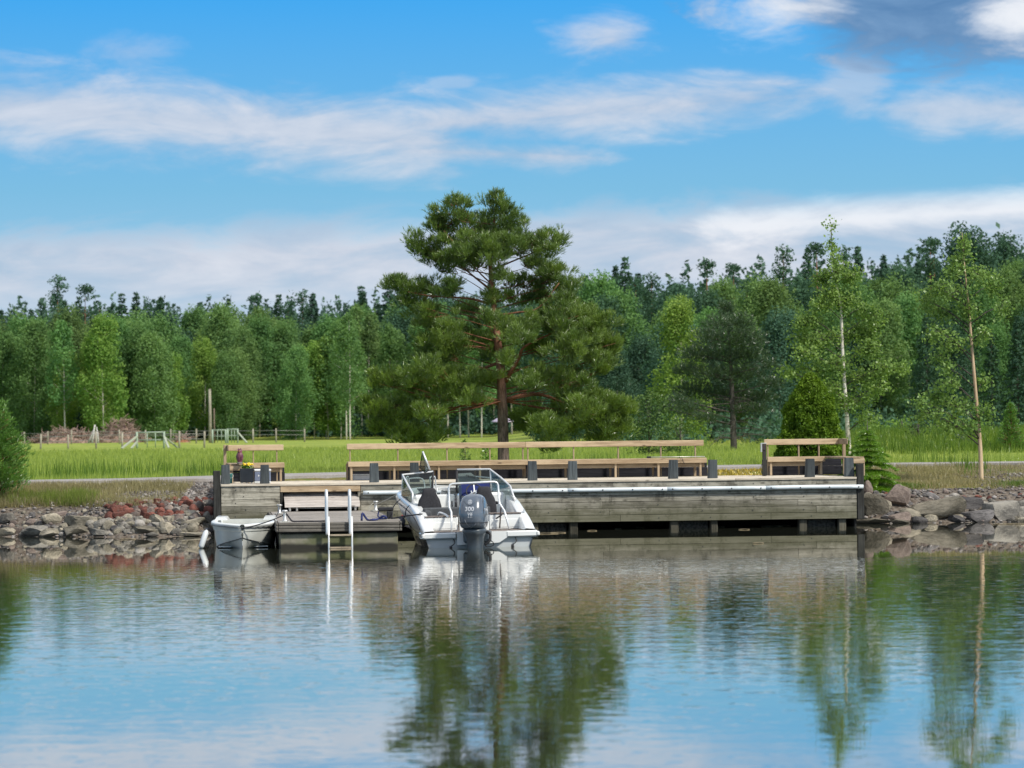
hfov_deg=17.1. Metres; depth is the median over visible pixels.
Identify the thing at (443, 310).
birch tree
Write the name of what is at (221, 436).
field gate
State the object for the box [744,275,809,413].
woodland tree
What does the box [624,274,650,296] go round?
birch tree
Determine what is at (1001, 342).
woodland tree
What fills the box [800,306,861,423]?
woodland tree
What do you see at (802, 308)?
woodland tree
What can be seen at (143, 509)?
stone
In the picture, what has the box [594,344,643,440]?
woodland tree
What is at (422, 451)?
open window frame
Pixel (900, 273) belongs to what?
woodland tree
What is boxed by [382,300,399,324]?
birch tree
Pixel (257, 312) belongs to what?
birch tree
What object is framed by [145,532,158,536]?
stone
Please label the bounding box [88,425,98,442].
dead stump
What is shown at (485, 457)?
sapling
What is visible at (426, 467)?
open window pane
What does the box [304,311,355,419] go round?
birch tree
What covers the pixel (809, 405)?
thuja bush
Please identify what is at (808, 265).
woodland tree
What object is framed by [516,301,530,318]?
woodland tree
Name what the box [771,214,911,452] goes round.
birch tree
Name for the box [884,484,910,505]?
stone
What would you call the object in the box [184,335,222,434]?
birch tree
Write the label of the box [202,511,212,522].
stone
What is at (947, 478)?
dry grass
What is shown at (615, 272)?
woodland tree
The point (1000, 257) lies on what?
woodland tree
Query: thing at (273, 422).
birch tree
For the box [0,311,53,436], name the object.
birch tree
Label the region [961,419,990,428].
bush
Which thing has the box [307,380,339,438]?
birch tree
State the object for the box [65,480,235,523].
pebbles
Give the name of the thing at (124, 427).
brush pile
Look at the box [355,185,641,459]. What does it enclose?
pine tree
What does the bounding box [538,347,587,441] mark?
woodland tree
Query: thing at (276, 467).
corner bench
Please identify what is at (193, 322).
birch tree
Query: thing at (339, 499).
gangway
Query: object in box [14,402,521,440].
undergrowth
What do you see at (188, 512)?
stone
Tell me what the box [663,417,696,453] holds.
bush
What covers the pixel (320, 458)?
meadow grass
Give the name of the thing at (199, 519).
stone
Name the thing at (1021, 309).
woodland tree
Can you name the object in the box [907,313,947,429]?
spruce tree
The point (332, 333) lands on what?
birch tree
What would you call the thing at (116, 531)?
stone
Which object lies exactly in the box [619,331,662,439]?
woodland tree
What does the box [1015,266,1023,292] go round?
woodland tree
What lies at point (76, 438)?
brush pile
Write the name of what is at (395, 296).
woodland tree
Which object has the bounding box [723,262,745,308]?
woodland tree
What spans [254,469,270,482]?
cool box
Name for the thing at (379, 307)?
conifer tree
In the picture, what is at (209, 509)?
stone
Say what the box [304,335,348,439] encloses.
birch tree
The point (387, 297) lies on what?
woodland tree
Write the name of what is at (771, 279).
woodland tree
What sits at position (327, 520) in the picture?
swim ladder
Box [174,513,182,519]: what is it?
stone
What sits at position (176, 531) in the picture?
stone
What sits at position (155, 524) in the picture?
stone
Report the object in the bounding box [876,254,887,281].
woodland tree
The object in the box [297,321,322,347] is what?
birch tree
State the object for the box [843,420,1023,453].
rough grass
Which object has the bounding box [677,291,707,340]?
woodland tree
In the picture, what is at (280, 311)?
conifer tree
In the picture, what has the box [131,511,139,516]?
stone
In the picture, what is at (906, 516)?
stone
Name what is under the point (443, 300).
woodland tree
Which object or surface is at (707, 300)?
woodland tree
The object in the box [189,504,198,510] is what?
stone
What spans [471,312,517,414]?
birch tree
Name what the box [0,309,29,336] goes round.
birch tree
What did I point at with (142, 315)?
birch tree
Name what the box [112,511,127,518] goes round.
stone
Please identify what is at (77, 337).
birch tree
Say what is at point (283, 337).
birch tree
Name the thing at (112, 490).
dry grass
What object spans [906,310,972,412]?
woodland tree
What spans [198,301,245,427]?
birch tree
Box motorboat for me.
[395,451,539,547]
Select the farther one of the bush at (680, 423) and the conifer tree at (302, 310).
the conifer tree at (302, 310)
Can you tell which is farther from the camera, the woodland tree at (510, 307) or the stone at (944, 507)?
the woodland tree at (510, 307)
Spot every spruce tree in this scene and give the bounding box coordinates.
[155,297,169,320]
[616,256,638,321]
[836,419,905,492]
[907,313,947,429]
[974,333,1008,428]
[995,316,1023,425]
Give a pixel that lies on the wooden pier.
(674, 496)
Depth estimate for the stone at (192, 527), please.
77.43 m
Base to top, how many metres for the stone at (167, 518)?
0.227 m
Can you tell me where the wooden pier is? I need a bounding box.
[213,458,863,534]
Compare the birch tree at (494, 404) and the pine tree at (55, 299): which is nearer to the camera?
the birch tree at (494, 404)
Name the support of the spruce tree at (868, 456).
on the ground at (515, 436)
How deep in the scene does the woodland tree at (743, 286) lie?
306.84 m
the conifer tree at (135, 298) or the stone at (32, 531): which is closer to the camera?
the stone at (32, 531)
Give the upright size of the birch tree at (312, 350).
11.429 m
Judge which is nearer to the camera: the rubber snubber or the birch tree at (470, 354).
the rubber snubber
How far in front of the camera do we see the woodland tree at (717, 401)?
214.24 m
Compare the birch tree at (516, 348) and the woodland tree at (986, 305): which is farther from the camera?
the birch tree at (516, 348)
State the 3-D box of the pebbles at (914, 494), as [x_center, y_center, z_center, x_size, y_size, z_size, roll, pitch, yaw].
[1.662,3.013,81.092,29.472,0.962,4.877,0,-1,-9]
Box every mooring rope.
[242,515,282,528]
[286,513,324,521]
[361,512,386,520]
[391,513,421,518]
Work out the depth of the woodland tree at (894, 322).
223.44 m
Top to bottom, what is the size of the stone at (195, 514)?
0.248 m
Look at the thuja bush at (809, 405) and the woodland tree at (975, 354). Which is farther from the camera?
the woodland tree at (975, 354)
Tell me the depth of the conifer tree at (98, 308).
449.01 m
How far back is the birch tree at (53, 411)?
390.76 m
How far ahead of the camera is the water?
35.20 m
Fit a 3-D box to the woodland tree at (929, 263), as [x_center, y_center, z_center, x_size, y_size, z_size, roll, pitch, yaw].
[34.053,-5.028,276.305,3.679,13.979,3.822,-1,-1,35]
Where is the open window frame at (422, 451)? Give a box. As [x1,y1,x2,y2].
[422,451,430,469]
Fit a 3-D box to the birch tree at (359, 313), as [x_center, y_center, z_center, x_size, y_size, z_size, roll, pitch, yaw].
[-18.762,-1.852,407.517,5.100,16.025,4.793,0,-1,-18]
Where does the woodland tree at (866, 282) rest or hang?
on the ground at (515, 436)
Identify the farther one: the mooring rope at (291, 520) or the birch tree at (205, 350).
the birch tree at (205, 350)
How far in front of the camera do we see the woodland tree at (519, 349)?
332.20 m
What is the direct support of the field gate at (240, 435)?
on the ground at (515, 436)
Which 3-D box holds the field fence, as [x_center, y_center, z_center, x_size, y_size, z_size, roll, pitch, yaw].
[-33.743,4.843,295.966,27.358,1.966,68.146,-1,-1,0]
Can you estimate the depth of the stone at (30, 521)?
78.94 m
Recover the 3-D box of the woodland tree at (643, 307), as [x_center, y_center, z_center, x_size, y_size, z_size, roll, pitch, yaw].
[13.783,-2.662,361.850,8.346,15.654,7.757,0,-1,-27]
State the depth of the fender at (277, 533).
69.18 m
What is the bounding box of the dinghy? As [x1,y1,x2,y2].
[211,515,276,548]
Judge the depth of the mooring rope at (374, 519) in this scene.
68.67 m
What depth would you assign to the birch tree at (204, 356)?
409.31 m
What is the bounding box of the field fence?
[23,428,304,448]
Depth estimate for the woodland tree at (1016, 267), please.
306.38 m
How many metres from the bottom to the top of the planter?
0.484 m
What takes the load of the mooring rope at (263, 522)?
attached to the floating dock
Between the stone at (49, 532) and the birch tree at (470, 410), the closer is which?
the stone at (49, 532)
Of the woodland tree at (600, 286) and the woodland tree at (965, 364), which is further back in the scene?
the woodland tree at (600, 286)
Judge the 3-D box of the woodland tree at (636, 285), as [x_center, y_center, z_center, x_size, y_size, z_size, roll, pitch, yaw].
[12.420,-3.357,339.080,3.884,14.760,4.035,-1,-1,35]
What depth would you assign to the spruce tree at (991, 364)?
175.91 m
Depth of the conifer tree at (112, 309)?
470.37 m
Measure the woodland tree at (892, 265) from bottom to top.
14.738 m
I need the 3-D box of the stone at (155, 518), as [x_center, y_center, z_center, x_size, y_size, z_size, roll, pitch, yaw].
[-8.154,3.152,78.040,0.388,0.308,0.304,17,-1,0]
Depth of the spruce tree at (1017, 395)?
167.92 m
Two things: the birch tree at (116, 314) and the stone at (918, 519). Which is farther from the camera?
the birch tree at (116, 314)
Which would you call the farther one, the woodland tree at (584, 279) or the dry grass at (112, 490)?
the woodland tree at (584, 279)
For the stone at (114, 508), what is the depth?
78.55 m
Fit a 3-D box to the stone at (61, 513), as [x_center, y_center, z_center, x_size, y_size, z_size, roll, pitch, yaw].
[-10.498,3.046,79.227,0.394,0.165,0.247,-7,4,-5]
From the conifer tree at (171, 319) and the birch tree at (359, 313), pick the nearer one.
the birch tree at (359, 313)
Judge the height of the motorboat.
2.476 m
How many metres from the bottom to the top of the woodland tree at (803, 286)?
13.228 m
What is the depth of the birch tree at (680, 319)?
191.76 m
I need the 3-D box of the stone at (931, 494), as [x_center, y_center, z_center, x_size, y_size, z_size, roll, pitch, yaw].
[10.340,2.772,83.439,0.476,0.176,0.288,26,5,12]
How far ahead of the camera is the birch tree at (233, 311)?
412.84 m
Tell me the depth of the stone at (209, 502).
79.14 m
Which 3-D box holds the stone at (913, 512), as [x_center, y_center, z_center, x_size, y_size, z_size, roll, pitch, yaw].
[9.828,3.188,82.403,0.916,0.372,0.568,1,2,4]
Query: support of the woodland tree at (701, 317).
on the ground at (515, 436)
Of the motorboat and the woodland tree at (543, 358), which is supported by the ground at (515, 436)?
the woodland tree at (543, 358)
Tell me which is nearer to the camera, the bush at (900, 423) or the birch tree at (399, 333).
the bush at (900, 423)
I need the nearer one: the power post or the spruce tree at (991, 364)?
the power post
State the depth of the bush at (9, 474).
80.64 m
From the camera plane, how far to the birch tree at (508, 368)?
373.40 m
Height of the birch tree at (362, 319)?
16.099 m
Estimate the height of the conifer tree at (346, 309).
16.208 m
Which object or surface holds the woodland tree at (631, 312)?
on the ground at (515, 436)
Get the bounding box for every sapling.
[459,437,470,459]
[480,448,493,459]
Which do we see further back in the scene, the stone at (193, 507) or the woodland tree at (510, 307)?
the woodland tree at (510, 307)
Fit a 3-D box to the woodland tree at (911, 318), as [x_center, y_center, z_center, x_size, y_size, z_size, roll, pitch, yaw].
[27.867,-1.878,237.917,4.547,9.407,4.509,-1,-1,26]
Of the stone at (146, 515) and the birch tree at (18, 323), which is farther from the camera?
the birch tree at (18, 323)
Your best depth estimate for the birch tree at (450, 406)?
374.81 m
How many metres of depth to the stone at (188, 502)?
78.75 m
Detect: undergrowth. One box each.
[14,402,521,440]
[620,394,1023,444]
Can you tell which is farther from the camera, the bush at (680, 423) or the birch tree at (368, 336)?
the birch tree at (368, 336)
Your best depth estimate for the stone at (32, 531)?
78.25 m
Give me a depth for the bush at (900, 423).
139.99 m
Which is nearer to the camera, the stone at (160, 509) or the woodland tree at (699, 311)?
the stone at (160, 509)
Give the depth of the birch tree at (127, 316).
415.41 m
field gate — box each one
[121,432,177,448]
[212,429,226,442]
[227,429,247,442]
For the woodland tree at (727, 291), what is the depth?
294.39 m
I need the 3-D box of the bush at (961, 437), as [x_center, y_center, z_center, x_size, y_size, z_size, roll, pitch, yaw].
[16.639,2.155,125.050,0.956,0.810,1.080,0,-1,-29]
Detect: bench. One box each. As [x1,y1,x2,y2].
[223,445,283,482]
[346,442,527,479]
[524,440,706,477]
[764,438,864,475]
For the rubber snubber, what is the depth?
70.08 m
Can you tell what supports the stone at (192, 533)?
on the pebbles at (914, 494)
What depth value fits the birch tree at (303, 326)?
412.59 m
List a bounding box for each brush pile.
[22,424,113,443]
[99,413,151,442]
[167,432,197,442]
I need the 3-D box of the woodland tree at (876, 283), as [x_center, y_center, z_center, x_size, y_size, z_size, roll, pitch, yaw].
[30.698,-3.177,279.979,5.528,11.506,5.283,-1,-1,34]
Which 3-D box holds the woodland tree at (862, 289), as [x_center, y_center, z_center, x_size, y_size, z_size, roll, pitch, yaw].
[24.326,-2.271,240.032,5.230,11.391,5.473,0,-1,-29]
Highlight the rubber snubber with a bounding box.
[377,507,392,518]
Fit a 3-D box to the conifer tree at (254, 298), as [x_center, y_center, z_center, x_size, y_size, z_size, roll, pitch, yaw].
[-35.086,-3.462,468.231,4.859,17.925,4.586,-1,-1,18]
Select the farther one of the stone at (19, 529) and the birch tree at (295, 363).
the birch tree at (295, 363)
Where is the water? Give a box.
[0,522,1023,767]
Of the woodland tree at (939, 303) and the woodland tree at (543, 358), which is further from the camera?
the woodland tree at (543, 358)
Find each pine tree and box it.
[45,274,71,320]
[72,283,97,325]
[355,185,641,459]
[651,297,787,448]
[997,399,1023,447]
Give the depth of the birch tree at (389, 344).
376.56 m
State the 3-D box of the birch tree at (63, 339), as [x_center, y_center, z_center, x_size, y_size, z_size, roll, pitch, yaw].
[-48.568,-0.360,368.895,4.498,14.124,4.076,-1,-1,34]
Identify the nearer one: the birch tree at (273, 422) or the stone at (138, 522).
the stone at (138, 522)
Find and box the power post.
[760,443,766,475]
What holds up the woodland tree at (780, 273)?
on the ground at (515, 436)
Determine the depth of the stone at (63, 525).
78.27 m
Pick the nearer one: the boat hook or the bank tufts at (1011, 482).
the boat hook
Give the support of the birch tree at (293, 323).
on the ground at (515, 436)
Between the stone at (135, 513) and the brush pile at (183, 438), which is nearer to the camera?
the stone at (135, 513)
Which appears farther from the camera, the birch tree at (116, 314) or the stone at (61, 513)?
the birch tree at (116, 314)
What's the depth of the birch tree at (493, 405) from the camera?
391.08 m
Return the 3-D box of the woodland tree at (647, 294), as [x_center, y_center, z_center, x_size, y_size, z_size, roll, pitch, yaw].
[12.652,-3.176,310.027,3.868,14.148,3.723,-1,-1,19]
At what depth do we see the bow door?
71.40 m
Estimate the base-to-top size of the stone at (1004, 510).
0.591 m
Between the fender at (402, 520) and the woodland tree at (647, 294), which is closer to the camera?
the fender at (402, 520)
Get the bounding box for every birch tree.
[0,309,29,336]
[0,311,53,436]
[0,330,28,441]
[2,317,60,442]
[31,313,58,413]
[42,303,88,420]
[42,353,69,428]
[43,316,83,428]
[46,351,80,431]
[70,350,100,430]
[73,333,116,432]
[74,312,131,431]
[76,313,111,364]
[80,316,136,437]
[98,310,117,319]
[115,317,166,440]
[117,317,153,424]
[121,312,145,327]
[129,307,153,324]
[129,329,183,440]
[145,309,181,352]
[152,334,201,438]
[155,351,191,439]
[171,328,206,403]
[172,355,206,434]
[177,303,210,404]
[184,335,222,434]
[194,325,218,409]
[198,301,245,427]
[205,347,246,439]
[217,345,260,439]
[222,301,247,341]
[223,323,268,438]
[242,305,277,333]
[247,313,290,436]
[254,353,281,436]
[261,320,308,435]
[269,316,306,432]
[271,344,318,439]
[295,318,316,337]
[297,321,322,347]
[297,340,334,439]
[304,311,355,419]
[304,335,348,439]
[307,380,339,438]
[313,316,372,439]
[326,333,363,439]
[328,310,371,439]
[343,303,364,420]
[348,303,370,420]
[351,329,376,435]
[355,310,384,425]
[361,303,378,322]
[365,303,423,418]
[366,329,386,391]
[369,321,405,438]
[380,327,410,396]
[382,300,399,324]
[400,321,429,399]
[408,325,438,426]
[437,296,492,420]
[437,299,457,417]
[441,338,466,437]
[447,346,469,437]
[449,313,486,437]
[466,322,496,437]
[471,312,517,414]
[483,328,496,429]
[485,309,519,396]
[490,306,517,408]
[493,310,521,433]
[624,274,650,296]
[645,294,716,441]
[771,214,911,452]
[907,230,1015,479]
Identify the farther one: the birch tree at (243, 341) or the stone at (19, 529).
the birch tree at (243, 341)
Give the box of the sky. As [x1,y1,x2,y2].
[0,0,1023,326]
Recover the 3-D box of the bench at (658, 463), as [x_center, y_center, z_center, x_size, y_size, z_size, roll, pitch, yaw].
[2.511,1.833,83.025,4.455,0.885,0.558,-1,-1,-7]
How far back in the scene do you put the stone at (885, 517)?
82.06 m
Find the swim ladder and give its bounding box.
[325,489,352,548]
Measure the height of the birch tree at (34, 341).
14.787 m
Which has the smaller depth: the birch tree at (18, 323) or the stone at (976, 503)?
the stone at (976, 503)
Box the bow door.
[437,494,454,506]
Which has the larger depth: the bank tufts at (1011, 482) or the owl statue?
the bank tufts at (1011, 482)
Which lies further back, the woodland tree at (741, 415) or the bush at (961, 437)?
the woodland tree at (741, 415)
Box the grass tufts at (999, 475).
[957,472,1023,490]
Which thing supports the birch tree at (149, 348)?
on the ground at (515, 436)
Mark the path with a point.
(296, 476)
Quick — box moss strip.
[707,467,831,475]
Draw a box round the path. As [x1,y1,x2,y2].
[11,461,1023,483]
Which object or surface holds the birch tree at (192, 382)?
on the ground at (515, 436)
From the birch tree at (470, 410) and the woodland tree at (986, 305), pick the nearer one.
the woodland tree at (986, 305)
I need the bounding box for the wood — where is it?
[4,222,1023,330]
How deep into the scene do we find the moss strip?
92.14 m
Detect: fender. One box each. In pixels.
[199,528,207,547]
[276,529,278,545]
[398,515,405,527]
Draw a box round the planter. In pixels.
[240,462,253,483]
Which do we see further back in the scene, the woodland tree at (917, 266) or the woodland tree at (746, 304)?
the woodland tree at (917, 266)
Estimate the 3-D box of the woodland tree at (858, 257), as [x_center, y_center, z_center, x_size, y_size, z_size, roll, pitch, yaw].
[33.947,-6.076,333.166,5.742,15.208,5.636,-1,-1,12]
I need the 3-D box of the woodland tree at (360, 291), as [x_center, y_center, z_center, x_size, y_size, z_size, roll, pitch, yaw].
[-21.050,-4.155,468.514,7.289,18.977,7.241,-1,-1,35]
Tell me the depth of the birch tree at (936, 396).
87.94 m
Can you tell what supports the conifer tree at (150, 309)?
on the ground at (515, 436)
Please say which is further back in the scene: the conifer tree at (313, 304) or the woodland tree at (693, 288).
the conifer tree at (313, 304)
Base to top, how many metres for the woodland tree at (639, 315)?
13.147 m
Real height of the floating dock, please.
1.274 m
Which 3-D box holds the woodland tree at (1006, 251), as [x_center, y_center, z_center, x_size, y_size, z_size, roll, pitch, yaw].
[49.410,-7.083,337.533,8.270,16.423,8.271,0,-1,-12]
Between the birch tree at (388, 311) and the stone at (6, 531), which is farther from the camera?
the birch tree at (388, 311)
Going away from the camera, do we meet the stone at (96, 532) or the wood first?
the stone at (96, 532)
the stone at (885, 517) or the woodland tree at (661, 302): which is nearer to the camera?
the stone at (885, 517)
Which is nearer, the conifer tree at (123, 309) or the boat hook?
the boat hook
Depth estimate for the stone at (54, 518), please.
78.72 m
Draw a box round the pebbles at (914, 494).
[1,487,1022,536]
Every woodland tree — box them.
[353,286,369,310]
[378,284,398,322]
[389,279,410,310]
[432,293,457,418]
[465,293,490,313]
[503,294,516,311]
[509,293,554,438]
[511,304,545,435]
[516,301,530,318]
[518,327,590,440]
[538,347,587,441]
[570,272,588,305]
[577,268,633,336]
[578,292,634,436]
[590,286,650,384]
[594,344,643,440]
[611,265,619,283]
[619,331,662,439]
[624,294,648,335]
[625,276,645,327]
[630,286,657,328]
[634,307,680,418]
[638,313,708,439]
[640,272,661,333]
[640,280,696,340]
[649,293,697,332]
[675,337,728,437]
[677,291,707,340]
[685,286,697,299]
[692,286,725,316]
[692,305,733,420]
[696,258,716,299]
[705,275,741,314]
[719,271,766,420]
[722,317,776,434]
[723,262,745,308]
[737,279,752,295]
[743,305,813,433]
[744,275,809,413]
[760,272,784,294]
[769,244,804,324]
[785,276,816,316]
[789,300,813,389]
[795,241,829,312]
[797,249,818,294]
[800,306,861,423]
[824,275,884,411]
[833,244,855,287]
[833,321,886,425]
[849,245,868,288]
[855,296,913,425]
[858,277,871,285]
[863,276,888,303]
[872,261,922,296]
[873,262,923,391]
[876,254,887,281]
[876,271,921,413]
[884,290,929,416]
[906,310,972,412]
[913,261,924,294]
[915,293,951,401]
[917,236,944,315]
[920,220,1002,319]
[920,318,982,424]
[922,237,942,290]
[944,292,985,404]
[950,278,1012,403]
[975,323,1019,419]
[986,251,1002,281]
[986,263,1023,368]
[987,230,1023,275]
[997,256,1023,283]
[1000,310,1023,409]
[1010,295,1023,383]
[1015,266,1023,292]
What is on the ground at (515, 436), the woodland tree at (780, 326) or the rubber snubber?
the woodland tree at (780, 326)
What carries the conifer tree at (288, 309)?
on the ground at (515, 436)
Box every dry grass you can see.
[0,478,195,508]
[822,461,1023,489]
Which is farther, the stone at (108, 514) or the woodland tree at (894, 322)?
the woodland tree at (894, 322)
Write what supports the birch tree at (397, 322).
on the ground at (515, 436)
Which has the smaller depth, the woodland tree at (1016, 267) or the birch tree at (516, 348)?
the woodland tree at (1016, 267)
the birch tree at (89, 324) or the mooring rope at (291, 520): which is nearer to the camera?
the mooring rope at (291, 520)
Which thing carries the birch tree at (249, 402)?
on the ground at (515, 436)
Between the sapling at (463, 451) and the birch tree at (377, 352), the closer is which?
the sapling at (463, 451)
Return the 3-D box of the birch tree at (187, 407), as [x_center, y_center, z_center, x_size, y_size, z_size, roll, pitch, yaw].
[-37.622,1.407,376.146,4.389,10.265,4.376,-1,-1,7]
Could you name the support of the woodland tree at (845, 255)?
on the ground at (515, 436)
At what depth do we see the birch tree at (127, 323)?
384.92 m
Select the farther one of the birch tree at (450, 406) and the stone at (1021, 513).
the birch tree at (450, 406)
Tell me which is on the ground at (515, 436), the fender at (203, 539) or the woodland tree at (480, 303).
the woodland tree at (480, 303)
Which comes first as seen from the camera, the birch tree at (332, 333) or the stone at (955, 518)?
the stone at (955, 518)
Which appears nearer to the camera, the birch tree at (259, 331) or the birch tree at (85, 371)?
the birch tree at (85, 371)
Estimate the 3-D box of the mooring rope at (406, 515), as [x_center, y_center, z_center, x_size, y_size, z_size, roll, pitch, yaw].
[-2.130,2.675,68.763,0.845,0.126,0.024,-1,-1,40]
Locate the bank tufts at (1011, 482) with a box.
[877,478,1023,489]
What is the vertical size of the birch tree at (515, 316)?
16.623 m
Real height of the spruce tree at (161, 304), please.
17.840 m
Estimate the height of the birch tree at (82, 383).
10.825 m
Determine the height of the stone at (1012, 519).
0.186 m
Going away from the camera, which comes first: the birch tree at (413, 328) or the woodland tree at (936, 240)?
the woodland tree at (936, 240)
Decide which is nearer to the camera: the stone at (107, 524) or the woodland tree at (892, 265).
the stone at (107, 524)
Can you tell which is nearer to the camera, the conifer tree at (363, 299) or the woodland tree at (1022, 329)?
the woodland tree at (1022, 329)
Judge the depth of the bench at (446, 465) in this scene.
82.48 m
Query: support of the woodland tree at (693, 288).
on the ground at (515, 436)
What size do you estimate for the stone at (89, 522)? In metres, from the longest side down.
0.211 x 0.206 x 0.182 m
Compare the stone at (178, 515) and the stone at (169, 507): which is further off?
the stone at (169, 507)
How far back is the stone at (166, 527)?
77.41 m
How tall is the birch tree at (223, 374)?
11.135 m
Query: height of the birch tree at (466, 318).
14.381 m
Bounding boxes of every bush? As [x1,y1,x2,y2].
[0,397,35,493]
[616,388,685,455]
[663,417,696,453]
[771,372,850,461]
[886,415,912,429]
[905,419,930,437]
[951,434,974,443]
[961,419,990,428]
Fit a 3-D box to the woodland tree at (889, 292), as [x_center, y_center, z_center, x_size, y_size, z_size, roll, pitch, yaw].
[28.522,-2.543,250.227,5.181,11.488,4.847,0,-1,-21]
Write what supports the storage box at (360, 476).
on the wooden pier
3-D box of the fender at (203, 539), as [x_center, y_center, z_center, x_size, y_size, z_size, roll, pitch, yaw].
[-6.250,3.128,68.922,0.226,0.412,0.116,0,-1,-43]
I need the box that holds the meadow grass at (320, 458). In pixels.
[3,422,1023,479]
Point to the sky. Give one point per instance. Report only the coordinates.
(183, 152)
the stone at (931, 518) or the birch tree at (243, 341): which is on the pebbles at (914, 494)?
the stone at (931, 518)
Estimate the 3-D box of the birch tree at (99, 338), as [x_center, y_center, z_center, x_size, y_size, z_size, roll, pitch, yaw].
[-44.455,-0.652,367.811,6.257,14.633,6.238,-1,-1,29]
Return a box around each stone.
[0,512,14,523]
[0,527,15,536]
[14,527,21,532]
[22,525,47,536]
[25,519,35,524]
[39,528,58,536]
[41,513,61,523]
[56,511,66,515]
[59,522,67,527]
[63,525,88,536]
[64,515,97,525]
[86,519,93,525]
[89,528,110,535]
[93,517,113,528]
[102,520,114,530]
[104,511,112,518]
[109,504,122,512]
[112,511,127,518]
[112,528,120,534]
[123,513,131,518]
[124,509,134,513]
[130,525,154,533]
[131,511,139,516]
[134,519,144,526]
[140,506,147,511]
[140,512,151,518]
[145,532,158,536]
[147,507,154,512]
[149,514,163,522]
[151,522,158,526]
[156,507,164,513]
[159,521,175,533]
[164,504,173,510]
[164,515,174,521]
[171,528,181,534]
[174,510,183,513]
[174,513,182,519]
[179,524,187,528]
[179,532,208,535]
[180,517,204,525]
[183,499,193,505]
[184,510,200,515]
[186,523,198,531]
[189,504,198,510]
[191,512,201,517]
[195,500,203,511]
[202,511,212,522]
[203,499,212,506]
[203,506,212,514]
[856,518,889,523]
[864,480,872,493]
[864,492,891,515]
[881,515,888,519]
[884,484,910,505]
[888,512,910,521]
[888,519,909,522]
[899,508,922,518]
[909,496,965,518]
[912,516,927,522]
[924,492,938,498]
[924,514,938,522]
[948,515,965,522]
[959,509,994,521]
[963,497,983,509]
[981,500,1019,520]
[1007,517,1016,521]
[1018,506,1023,516]
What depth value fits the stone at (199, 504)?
78.65 m
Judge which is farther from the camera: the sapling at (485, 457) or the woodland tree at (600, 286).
the woodland tree at (600, 286)
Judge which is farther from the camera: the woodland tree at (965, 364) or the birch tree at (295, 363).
the birch tree at (295, 363)
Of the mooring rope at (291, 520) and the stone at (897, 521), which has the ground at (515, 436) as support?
the stone at (897, 521)
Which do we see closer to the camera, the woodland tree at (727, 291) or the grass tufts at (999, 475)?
the grass tufts at (999, 475)
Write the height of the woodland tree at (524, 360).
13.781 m
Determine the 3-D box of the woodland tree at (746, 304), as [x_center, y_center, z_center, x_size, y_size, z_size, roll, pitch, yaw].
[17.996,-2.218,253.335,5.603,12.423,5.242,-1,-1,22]
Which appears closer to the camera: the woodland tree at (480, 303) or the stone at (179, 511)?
the stone at (179, 511)
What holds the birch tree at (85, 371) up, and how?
on the ground at (515, 436)
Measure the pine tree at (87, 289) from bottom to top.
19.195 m
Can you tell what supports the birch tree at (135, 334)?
on the ground at (515, 436)
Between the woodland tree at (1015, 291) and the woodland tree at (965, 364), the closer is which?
the woodland tree at (965, 364)
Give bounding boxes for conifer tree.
[0,309,4,322]
[28,308,35,322]
[75,296,87,322]
[89,303,108,316]
[108,306,114,318]
[113,293,128,319]
[130,291,144,317]
[145,304,153,320]
[168,315,175,330]
[246,294,262,309]
[271,294,285,322]
[279,301,295,325]
[293,291,309,324]
[305,292,321,326]
[342,305,349,314]
[359,291,370,310]
[375,304,382,323]
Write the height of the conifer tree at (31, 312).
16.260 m
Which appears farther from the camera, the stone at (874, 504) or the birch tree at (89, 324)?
the birch tree at (89, 324)
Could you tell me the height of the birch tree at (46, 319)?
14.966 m
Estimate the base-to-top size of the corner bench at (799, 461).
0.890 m
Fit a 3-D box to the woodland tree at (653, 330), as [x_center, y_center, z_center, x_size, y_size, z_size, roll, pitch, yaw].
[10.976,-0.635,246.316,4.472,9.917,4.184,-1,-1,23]
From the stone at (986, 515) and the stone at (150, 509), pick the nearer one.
the stone at (150, 509)
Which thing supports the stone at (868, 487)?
on the ground at (515, 436)
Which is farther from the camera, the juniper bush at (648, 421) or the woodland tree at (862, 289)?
the woodland tree at (862, 289)
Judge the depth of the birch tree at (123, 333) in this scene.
380.48 m
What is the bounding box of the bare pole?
[208,389,214,442]
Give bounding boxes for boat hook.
[647,456,704,463]
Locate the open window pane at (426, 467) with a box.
[423,456,428,471]
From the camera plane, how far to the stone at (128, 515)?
78.14 m
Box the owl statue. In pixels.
[236,448,242,463]
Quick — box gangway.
[284,485,359,511]
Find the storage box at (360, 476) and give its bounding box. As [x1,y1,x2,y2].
[353,474,369,479]
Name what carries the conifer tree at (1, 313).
on the ground at (515, 436)
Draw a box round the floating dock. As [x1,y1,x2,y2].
[268,501,401,548]
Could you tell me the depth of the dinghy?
68.85 m
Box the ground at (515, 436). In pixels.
[0,394,1023,536]
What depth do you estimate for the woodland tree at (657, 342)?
207.75 m
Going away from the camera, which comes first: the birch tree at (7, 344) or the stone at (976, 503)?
the stone at (976, 503)

